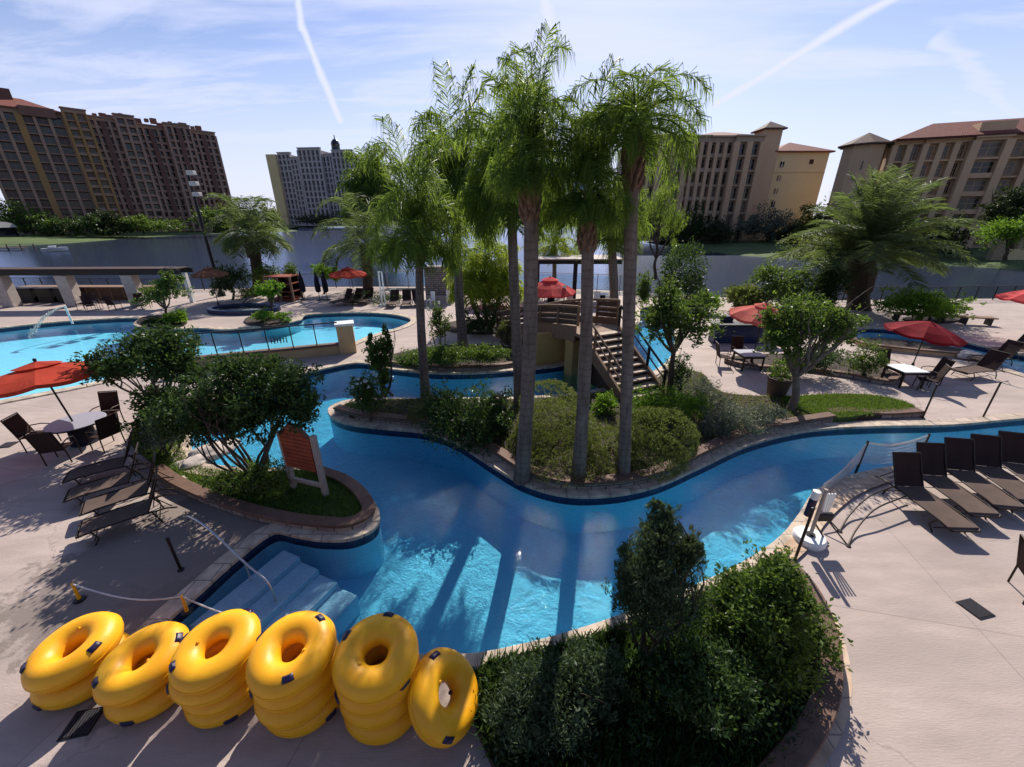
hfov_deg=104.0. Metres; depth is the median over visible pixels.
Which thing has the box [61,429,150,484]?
sun lounger
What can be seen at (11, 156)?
window
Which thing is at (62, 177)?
window
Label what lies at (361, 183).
palm tree
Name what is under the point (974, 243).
window
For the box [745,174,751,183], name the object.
window
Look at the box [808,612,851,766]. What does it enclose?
curb
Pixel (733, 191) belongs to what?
window
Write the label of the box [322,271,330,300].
closed parasol
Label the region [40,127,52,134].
window
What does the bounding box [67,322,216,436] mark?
tree
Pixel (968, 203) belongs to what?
window
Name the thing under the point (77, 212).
window
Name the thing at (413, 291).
sun lounger
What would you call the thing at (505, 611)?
pool floor
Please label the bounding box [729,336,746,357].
patio chair
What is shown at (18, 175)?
window
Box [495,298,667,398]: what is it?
footbridge
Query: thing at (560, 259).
canopy
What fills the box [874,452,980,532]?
sun lounger
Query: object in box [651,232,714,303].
shrub
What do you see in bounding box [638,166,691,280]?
weeping tree
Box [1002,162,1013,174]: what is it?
window
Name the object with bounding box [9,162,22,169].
window
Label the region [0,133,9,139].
window
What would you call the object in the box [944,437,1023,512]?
sun lounger
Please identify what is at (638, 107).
palm tree
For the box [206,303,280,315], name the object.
spa basin
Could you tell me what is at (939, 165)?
window
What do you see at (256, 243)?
palm tree
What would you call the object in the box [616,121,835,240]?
hotel
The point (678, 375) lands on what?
shrub
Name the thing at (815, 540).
net stand
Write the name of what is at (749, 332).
pool bar
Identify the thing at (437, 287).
stone wall
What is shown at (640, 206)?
tree
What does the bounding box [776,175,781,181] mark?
annex window
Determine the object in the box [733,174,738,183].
window
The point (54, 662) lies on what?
swim tube
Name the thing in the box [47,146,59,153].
window
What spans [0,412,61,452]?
patio chair
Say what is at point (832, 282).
shrub
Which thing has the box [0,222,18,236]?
boat shed
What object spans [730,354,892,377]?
mulch bed
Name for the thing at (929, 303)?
shrub
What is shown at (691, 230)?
tree
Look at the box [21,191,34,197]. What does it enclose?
window
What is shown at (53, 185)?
window
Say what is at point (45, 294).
planter box
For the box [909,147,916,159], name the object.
window
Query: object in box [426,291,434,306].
white chair
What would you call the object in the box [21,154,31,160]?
window
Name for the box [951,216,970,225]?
window
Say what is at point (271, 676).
swim tube
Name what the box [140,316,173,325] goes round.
shrub
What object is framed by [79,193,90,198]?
window
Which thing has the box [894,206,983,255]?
tree
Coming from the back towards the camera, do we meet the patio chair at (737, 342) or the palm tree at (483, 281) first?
the palm tree at (483, 281)
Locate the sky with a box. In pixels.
[0,0,1023,332]
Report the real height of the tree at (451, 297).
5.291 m
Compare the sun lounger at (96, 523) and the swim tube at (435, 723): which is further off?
the sun lounger at (96, 523)
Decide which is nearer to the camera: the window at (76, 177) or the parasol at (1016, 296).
the parasol at (1016, 296)
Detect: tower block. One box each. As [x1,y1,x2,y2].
[0,88,96,233]
[58,106,238,232]
[265,135,393,225]
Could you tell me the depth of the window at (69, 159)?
154.94 m
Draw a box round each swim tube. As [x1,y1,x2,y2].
[19,609,123,693]
[30,632,129,710]
[91,621,188,707]
[103,653,174,726]
[166,632,261,707]
[168,608,260,694]
[181,682,249,717]
[184,696,253,728]
[245,611,335,701]
[249,637,338,712]
[254,680,334,730]
[266,690,338,738]
[332,612,418,705]
[334,646,419,717]
[339,660,407,730]
[343,710,411,745]
[407,647,477,748]
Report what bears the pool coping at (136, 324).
on the pool deck
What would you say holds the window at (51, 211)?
in the tower block at (40, 166)
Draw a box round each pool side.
[0,313,410,341]
[171,308,1023,631]
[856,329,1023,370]
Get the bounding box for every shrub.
[131,422,187,456]
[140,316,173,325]
[160,308,188,323]
[198,455,293,497]
[230,285,258,302]
[247,306,293,322]
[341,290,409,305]
[343,368,390,421]
[361,323,395,397]
[398,400,433,430]
[412,375,518,466]
[426,299,453,349]
[465,294,509,337]
[478,632,633,766]
[491,316,511,346]
[590,390,617,416]
[597,623,806,766]
[601,496,714,660]
[616,382,713,428]
[636,269,655,320]
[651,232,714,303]
[675,375,738,408]
[695,288,723,307]
[695,399,794,439]
[698,539,853,716]
[718,280,782,306]
[748,259,828,309]
[769,231,879,269]
[775,341,861,377]
[807,243,859,312]
[838,334,891,375]
[864,285,985,321]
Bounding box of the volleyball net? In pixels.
[821,433,930,492]
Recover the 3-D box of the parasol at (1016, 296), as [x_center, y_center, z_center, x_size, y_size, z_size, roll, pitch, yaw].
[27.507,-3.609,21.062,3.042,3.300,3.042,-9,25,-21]
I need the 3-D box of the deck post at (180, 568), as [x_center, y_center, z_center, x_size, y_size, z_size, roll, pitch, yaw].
[-6.576,3.321,7.785,0.120,0.834,0.120,0,23,0]
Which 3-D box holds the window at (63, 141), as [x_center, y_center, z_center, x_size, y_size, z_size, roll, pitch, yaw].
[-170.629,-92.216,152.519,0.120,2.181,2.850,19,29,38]
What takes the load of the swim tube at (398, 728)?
on the pool deck
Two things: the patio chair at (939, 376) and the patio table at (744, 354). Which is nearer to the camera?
the patio chair at (939, 376)
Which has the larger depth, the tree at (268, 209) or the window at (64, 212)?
the tree at (268, 209)
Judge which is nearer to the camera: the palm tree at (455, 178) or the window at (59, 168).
the palm tree at (455, 178)
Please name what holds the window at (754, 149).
in the hotel at (738, 175)
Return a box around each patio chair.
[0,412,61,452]
[23,432,82,465]
[75,293,91,309]
[79,295,98,311]
[85,412,125,452]
[89,390,123,429]
[91,294,111,308]
[101,296,122,310]
[133,293,145,307]
[715,341,731,367]
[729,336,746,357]
[874,348,900,374]
[912,364,951,389]
[921,357,955,385]
[1007,534,1023,604]
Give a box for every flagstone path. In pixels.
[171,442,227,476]
[755,474,893,564]
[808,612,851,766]
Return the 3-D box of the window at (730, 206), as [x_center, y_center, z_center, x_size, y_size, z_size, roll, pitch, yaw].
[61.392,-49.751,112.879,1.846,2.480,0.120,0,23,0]
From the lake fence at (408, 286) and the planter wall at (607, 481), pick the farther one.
the lake fence at (408, 286)
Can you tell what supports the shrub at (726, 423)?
on the mulch bed at (859, 418)
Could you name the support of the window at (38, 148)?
in the tower block at (40, 166)
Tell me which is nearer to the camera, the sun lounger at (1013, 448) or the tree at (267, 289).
the sun lounger at (1013, 448)
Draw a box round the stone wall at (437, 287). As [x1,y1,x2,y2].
[423,265,452,300]
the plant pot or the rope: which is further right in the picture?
the plant pot
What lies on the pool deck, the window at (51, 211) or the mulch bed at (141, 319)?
the mulch bed at (141, 319)
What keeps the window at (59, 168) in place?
in the tower block at (40, 166)
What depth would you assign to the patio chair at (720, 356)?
18.49 m
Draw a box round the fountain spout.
[28,305,73,338]
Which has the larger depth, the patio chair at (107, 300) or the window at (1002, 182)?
the window at (1002, 182)
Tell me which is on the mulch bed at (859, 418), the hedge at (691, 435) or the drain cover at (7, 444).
the hedge at (691, 435)
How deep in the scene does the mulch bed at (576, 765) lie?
5.22 m
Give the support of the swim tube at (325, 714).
on the pool deck
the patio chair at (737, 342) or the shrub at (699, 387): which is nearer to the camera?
the shrub at (699, 387)
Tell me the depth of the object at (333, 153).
259.99 m
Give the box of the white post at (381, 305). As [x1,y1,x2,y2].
[377,271,388,306]
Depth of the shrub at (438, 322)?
19.76 m
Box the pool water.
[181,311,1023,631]
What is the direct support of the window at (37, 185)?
in the tower block at (40, 166)
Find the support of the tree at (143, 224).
on the shore
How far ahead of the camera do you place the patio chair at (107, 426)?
11.80 m
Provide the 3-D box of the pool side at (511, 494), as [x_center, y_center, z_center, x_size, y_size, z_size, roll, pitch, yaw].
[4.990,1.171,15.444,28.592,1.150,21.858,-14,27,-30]
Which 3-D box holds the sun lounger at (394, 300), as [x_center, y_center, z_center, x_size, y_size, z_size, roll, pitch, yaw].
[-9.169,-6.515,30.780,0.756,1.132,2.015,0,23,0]
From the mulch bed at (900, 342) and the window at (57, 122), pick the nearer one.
the mulch bed at (900, 342)
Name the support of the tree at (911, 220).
on the shore
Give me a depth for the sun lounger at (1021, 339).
19.96 m
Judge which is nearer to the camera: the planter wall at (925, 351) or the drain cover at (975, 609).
the drain cover at (975, 609)
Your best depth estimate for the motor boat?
95.57 m
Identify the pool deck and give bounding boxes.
[0,287,1023,766]
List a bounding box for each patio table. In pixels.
[43,411,106,447]
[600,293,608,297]
[732,349,765,370]
[880,364,929,388]
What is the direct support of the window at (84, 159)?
in the tower block at (130, 165)
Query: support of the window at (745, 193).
in the hotel at (738, 175)
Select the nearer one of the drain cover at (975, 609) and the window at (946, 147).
the drain cover at (975, 609)
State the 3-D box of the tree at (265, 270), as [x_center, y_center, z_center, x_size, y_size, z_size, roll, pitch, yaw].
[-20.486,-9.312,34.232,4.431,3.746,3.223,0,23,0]
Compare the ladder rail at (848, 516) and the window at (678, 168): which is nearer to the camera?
the ladder rail at (848, 516)
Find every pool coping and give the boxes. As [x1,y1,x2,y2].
[0,311,416,403]
[136,306,1023,669]
[848,326,1023,376]
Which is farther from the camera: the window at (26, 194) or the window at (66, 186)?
the window at (66, 186)
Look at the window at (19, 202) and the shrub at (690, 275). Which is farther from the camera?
the window at (19, 202)
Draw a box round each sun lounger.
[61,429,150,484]
[62,442,155,505]
[75,467,177,545]
[78,451,173,516]
[330,288,353,305]
[342,288,363,304]
[356,287,374,304]
[385,290,399,307]
[401,289,411,306]
[411,289,415,306]
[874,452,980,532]
[916,442,1001,519]
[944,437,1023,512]
[951,349,1010,380]
[967,339,1023,366]
[970,433,1023,502]
[986,334,1023,354]
[988,430,1023,479]
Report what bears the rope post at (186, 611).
on the pool deck
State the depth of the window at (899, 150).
89.55 m
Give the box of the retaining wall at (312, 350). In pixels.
[194,342,339,366]
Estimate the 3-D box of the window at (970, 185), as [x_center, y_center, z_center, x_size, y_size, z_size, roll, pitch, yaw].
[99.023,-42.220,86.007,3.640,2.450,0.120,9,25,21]
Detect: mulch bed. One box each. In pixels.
[137,315,186,327]
[244,317,289,327]
[344,370,881,475]
[392,344,512,364]
[443,319,500,333]
[474,572,810,766]
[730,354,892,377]
[858,338,964,350]
[902,316,959,322]
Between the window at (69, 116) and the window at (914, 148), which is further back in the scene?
the window at (69, 116)
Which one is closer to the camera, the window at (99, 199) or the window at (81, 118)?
the window at (81, 118)
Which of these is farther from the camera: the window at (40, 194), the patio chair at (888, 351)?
the window at (40, 194)
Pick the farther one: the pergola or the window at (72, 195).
the window at (72, 195)
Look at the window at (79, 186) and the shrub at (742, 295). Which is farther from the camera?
the window at (79, 186)
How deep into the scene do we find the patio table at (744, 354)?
18.02 m
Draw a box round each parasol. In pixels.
[0,358,97,420]
[190,265,228,305]
[299,271,308,300]
[314,271,323,300]
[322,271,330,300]
[329,266,366,302]
[538,275,575,302]
[729,301,778,361]
[883,317,967,365]
[994,290,1023,303]
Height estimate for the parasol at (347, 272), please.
2.853 m
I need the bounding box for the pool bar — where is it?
[708,315,769,343]
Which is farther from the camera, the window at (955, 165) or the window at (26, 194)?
the window at (26, 194)
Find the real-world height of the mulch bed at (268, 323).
0.150 m
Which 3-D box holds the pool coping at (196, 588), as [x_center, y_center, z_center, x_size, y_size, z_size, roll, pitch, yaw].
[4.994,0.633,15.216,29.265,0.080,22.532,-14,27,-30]
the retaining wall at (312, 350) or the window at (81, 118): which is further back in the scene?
the window at (81, 118)
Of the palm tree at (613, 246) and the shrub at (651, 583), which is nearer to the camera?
the shrub at (651, 583)
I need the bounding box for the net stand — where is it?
[792,488,836,551]
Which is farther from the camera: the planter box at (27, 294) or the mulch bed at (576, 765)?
the planter box at (27, 294)
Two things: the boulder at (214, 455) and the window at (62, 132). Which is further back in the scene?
the window at (62, 132)
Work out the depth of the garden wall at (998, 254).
70.34 m
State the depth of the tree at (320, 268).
34.68 m
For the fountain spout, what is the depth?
24.07 m
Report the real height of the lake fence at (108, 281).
1.142 m
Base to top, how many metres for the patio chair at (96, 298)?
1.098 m
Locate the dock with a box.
[0,244,35,249]
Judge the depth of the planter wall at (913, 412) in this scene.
13.85 m
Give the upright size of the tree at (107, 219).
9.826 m
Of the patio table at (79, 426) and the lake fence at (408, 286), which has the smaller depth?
the patio table at (79, 426)
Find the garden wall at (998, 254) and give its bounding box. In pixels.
[985,241,1023,259]
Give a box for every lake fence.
[10,277,268,289]
[302,273,386,287]
[386,271,642,291]
[833,285,1023,300]
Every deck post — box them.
[165,537,184,571]
[793,507,815,558]
[920,384,938,418]
[982,382,1001,416]
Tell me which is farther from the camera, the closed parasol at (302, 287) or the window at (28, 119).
the window at (28, 119)
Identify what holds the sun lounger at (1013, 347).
on the pool deck
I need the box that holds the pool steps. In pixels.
[190,550,359,638]
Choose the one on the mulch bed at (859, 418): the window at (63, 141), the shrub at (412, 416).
the shrub at (412, 416)
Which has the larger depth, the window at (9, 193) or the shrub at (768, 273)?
the window at (9, 193)
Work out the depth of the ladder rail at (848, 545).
8.87 m
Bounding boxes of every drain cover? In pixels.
[0,441,18,447]
[56,706,102,741]
[956,598,995,619]
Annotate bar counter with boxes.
[19,285,154,299]
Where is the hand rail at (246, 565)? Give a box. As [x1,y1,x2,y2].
[184,515,276,601]
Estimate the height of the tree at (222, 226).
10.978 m
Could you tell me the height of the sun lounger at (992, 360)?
1.132 m
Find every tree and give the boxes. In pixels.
[0,198,60,235]
[19,212,114,235]
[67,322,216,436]
[80,207,137,235]
[113,213,196,233]
[128,266,193,313]
[132,350,327,483]
[188,206,232,233]
[202,193,293,295]
[206,260,254,299]
[215,195,287,231]
[239,253,298,282]
[253,278,285,317]
[287,212,343,226]
[308,262,340,293]
[310,192,406,290]
[333,142,405,242]
[357,114,476,398]
[398,57,504,350]
[443,223,519,323]
[445,244,492,317]
[452,62,565,403]
[473,237,523,316]
[481,18,588,485]
[522,215,579,277]
[538,53,638,477]
[563,57,713,474]
[571,166,653,317]
[635,265,734,394]
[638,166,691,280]
[638,199,669,239]
[659,199,709,241]
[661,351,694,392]
[697,214,742,243]
[734,199,802,241]
[752,285,872,410]
[760,162,989,310]
[760,221,808,242]
[777,196,843,244]
[891,202,926,249]
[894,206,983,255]
[970,215,1023,260]
[971,182,1023,248]
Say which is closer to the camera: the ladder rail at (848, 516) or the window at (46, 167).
the ladder rail at (848, 516)
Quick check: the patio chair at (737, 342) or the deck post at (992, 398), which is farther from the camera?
the patio chair at (737, 342)
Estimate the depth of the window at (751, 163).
108.76 m
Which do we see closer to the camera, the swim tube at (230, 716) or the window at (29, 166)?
the swim tube at (230, 716)
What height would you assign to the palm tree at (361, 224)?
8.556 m
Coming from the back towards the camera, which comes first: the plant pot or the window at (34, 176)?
the window at (34, 176)
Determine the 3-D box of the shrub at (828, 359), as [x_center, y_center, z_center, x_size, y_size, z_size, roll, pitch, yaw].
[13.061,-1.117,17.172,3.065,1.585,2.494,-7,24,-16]
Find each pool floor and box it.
[0,323,399,399]
[209,323,892,653]
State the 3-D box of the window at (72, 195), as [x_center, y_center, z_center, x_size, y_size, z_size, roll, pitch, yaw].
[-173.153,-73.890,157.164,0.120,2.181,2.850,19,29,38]
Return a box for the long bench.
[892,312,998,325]
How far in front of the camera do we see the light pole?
32.10 m
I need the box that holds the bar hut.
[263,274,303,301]
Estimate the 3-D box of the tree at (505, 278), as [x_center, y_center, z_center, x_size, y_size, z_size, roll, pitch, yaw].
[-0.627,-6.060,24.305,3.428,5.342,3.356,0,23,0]
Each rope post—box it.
[70,582,86,603]
[180,595,193,616]
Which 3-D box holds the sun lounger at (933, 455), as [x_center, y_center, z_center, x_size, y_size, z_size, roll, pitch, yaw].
[10.687,2.347,9.744,0.756,1.132,2.015,2,23,5]
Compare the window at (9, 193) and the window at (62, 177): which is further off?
the window at (62, 177)
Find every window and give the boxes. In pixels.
[0,123,5,129]
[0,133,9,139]
[0,142,13,149]
[0,162,6,168]
[0,171,10,178]
[1,181,14,187]
[4,113,15,120]
[4,152,18,159]
[6,191,18,196]
[8,124,20,131]
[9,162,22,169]
[12,134,23,140]
[12,200,22,206]
[13,172,26,178]
[17,144,27,150]
[17,182,30,188]
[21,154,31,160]
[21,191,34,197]
[22,116,33,122]
[24,163,35,169]
[25,200,38,206]
[26,125,37,132]
[29,173,39,179]
[30,135,41,142]
[32,182,43,188]
[34,145,45,152]
[36,117,48,124]
[36,191,47,197]
[38,155,48,161]
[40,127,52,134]
[40,201,50,206]
[42,164,52,170]
[44,137,55,143]
[44,209,54,215]
[46,174,55,179]
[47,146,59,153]
[49,183,59,188]
[51,119,62,125]
[51,156,63,162]
[53,192,62,197]
[54,128,66,135]
[55,165,66,171]
[56,201,66,206]
[58,138,69,144]
[58,174,69,180]
[60,210,70,215]
[62,147,73,154]
[62,183,73,189]
[65,113,73,119]
[65,157,77,163]
[65,192,77,198]
[69,166,80,172]
[69,201,79,206]
[72,175,83,181]
[72,210,83,215]
[76,184,86,189]
[77,115,85,121]
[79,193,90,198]
[81,157,88,162]
[82,201,93,206]
[92,157,99,162]
[96,197,102,201]
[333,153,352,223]
[675,159,679,169]
[727,202,733,211]
[730,188,735,197]
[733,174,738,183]
[736,159,741,169]
[738,144,744,154]
[740,202,745,211]
[743,188,748,197]
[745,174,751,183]
[748,159,754,169]
[751,144,757,154]
[773,188,778,194]
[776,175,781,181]
[894,148,901,160]
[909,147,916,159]
[919,165,926,176]
[925,146,932,158]
[934,164,941,176]
[940,145,948,158]
[943,182,950,193]
[950,163,957,175]
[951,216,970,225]
[956,145,964,157]
[956,199,977,208]
[963,181,985,190]
[970,162,993,172]
[973,234,982,244]
[977,142,1001,156]
[995,180,1005,192]
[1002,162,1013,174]
[1010,142,1022,155]
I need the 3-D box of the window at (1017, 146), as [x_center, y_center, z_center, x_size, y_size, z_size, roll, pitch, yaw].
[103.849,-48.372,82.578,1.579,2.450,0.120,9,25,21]
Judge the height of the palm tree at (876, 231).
10.043 m
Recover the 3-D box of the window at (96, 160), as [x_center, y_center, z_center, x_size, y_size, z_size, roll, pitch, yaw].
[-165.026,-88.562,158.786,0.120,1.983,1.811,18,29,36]
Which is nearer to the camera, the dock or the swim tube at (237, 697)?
the swim tube at (237, 697)
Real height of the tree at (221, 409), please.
3.582 m
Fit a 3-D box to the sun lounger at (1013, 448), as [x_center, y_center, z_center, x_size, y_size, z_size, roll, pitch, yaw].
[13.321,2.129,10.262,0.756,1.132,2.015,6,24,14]
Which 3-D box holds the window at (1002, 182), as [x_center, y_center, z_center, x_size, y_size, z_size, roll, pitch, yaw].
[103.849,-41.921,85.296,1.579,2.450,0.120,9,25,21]
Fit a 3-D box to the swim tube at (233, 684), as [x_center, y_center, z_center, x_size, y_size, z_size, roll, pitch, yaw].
[-4.156,3.955,5.658,1.109,0.324,1.094,2,24,-1]
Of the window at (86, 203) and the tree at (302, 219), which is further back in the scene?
the tree at (302, 219)
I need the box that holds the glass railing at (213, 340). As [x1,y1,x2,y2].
[184,322,336,354]
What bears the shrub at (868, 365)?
on the mulch bed at (888, 373)
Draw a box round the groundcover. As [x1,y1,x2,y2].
[393,341,522,368]
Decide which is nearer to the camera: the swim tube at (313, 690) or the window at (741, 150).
the swim tube at (313, 690)
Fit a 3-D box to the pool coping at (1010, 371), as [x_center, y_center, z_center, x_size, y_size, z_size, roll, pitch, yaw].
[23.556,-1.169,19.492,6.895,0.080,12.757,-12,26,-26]
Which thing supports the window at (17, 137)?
in the tower block at (40, 166)
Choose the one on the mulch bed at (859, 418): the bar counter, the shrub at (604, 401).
the shrub at (604, 401)
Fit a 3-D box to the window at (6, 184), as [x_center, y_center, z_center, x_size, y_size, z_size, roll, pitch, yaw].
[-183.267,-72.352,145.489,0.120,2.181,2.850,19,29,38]
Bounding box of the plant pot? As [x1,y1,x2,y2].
[762,358,794,396]
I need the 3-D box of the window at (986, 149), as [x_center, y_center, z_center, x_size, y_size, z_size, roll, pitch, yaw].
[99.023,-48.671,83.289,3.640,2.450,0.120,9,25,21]
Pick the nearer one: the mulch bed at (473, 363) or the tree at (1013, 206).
the mulch bed at (473, 363)
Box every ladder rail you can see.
[821,495,906,547]
[830,485,894,532]
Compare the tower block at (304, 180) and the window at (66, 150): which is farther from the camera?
the tower block at (304, 180)
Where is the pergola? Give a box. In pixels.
[0,266,195,306]
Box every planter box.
[15,287,38,302]
[32,287,57,302]
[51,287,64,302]
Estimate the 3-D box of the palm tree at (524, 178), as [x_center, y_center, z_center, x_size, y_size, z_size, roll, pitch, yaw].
[0.445,-1.781,8.840,2.222,9.446,2.215,0,23,0]
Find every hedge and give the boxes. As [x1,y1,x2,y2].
[507,378,613,488]
[586,406,701,481]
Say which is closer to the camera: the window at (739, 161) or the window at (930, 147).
the window at (930, 147)
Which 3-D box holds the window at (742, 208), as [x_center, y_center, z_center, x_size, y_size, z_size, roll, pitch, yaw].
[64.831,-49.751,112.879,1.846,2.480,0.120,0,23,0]
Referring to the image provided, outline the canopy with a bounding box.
[538,255,621,300]
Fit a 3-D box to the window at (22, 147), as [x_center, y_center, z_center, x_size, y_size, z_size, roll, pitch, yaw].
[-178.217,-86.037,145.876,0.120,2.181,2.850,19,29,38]
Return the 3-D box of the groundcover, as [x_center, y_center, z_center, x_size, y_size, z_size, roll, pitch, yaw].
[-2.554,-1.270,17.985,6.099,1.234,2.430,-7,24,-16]
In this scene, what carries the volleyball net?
on the pool deck
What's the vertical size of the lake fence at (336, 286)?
1.342 m
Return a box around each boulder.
[178,454,208,469]
[188,438,240,460]
[956,350,981,359]
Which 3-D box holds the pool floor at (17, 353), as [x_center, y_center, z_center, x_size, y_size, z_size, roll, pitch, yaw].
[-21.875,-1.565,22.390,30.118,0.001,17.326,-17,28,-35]
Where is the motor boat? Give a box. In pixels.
[40,246,68,251]
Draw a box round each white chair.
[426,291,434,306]
[593,291,600,305]
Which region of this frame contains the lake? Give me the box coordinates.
[0,226,1023,299]
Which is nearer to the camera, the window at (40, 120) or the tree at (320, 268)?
the tree at (320, 268)
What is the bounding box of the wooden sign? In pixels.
[276,423,328,496]
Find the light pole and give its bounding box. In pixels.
[184,166,225,296]
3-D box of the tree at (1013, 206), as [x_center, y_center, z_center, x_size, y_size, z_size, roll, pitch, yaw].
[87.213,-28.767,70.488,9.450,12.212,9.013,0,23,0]
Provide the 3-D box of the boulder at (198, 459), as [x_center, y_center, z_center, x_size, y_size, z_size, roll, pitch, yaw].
[-8.823,2.187,11.193,0.654,0.316,0.915,11,25,24]
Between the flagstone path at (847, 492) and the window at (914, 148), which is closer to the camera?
the flagstone path at (847, 492)
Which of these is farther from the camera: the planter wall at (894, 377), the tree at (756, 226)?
the tree at (756, 226)
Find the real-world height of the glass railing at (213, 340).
1.085 m
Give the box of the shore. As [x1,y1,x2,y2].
[0,216,1023,270]
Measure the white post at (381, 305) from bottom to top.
2.600 m
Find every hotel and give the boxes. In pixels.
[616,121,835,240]
[818,118,1023,248]
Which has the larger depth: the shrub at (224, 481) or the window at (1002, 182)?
the window at (1002, 182)
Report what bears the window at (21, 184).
in the tower block at (40, 166)
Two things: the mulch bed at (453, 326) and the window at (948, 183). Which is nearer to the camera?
the mulch bed at (453, 326)
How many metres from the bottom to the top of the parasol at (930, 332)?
2.416 m
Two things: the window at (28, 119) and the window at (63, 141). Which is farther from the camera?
the window at (63, 141)
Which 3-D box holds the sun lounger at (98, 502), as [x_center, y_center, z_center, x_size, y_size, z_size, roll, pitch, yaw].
[-9.203,2.442,9.517,1.693,1.132,0.696,-17,28,-35]
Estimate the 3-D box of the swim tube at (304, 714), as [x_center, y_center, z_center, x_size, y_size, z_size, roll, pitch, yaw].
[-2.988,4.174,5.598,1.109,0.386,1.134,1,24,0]
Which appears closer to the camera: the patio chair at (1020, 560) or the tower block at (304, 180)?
the patio chair at (1020, 560)
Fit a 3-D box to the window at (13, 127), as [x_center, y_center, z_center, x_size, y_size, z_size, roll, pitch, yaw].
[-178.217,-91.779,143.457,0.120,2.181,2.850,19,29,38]
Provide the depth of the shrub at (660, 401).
13.30 m
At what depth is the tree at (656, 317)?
14.13 m
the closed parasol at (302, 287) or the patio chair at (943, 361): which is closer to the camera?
the patio chair at (943, 361)
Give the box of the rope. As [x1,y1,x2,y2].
[72,584,260,620]
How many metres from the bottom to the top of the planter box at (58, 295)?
1.160 m
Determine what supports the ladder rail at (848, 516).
on the pool deck
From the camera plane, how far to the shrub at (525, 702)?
5.22 m
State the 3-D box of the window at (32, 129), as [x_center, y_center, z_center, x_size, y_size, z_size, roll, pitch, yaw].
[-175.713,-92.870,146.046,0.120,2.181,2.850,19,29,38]
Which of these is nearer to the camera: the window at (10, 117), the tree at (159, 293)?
the tree at (159, 293)
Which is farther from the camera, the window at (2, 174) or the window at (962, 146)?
the window at (2, 174)
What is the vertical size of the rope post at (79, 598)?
0.424 m
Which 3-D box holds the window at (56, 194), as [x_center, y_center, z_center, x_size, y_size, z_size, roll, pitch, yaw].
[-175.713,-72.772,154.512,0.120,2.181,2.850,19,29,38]
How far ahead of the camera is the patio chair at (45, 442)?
10.98 m
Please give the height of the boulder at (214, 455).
0.458 m
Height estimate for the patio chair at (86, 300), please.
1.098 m
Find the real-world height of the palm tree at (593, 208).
9.024 m
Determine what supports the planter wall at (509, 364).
on the pool deck
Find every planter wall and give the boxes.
[153,464,375,531]
[333,404,836,489]
[386,360,512,369]
[724,358,901,384]
[758,560,843,766]
[827,407,923,418]
[851,337,959,356]
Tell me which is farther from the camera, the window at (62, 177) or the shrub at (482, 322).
the window at (62, 177)
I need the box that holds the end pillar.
[334,320,356,353]
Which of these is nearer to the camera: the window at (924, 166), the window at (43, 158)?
the window at (924, 166)
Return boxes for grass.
[128,420,361,516]
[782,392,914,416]
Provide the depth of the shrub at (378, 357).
14.47 m
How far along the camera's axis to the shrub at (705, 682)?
5.21 m
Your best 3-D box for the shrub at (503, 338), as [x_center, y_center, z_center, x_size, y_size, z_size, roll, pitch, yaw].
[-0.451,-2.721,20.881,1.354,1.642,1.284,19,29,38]
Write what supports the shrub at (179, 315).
on the mulch bed at (141, 319)
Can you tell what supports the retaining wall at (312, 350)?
on the pool deck
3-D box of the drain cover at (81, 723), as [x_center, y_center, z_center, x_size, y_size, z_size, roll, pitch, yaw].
[-5.957,4.704,5.543,0.360,0.018,0.360,-5,23,-11]
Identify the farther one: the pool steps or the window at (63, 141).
the window at (63, 141)
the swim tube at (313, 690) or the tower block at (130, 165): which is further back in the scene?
the tower block at (130, 165)
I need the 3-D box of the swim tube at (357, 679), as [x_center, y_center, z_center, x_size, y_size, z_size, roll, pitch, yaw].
[-1.799,3.619,5.320,1.104,0.389,1.098,1,30,0]
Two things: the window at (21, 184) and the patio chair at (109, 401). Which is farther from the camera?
the window at (21, 184)
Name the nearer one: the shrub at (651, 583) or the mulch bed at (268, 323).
the shrub at (651, 583)
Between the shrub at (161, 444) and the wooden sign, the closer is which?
the wooden sign
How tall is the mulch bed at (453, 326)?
0.150 m

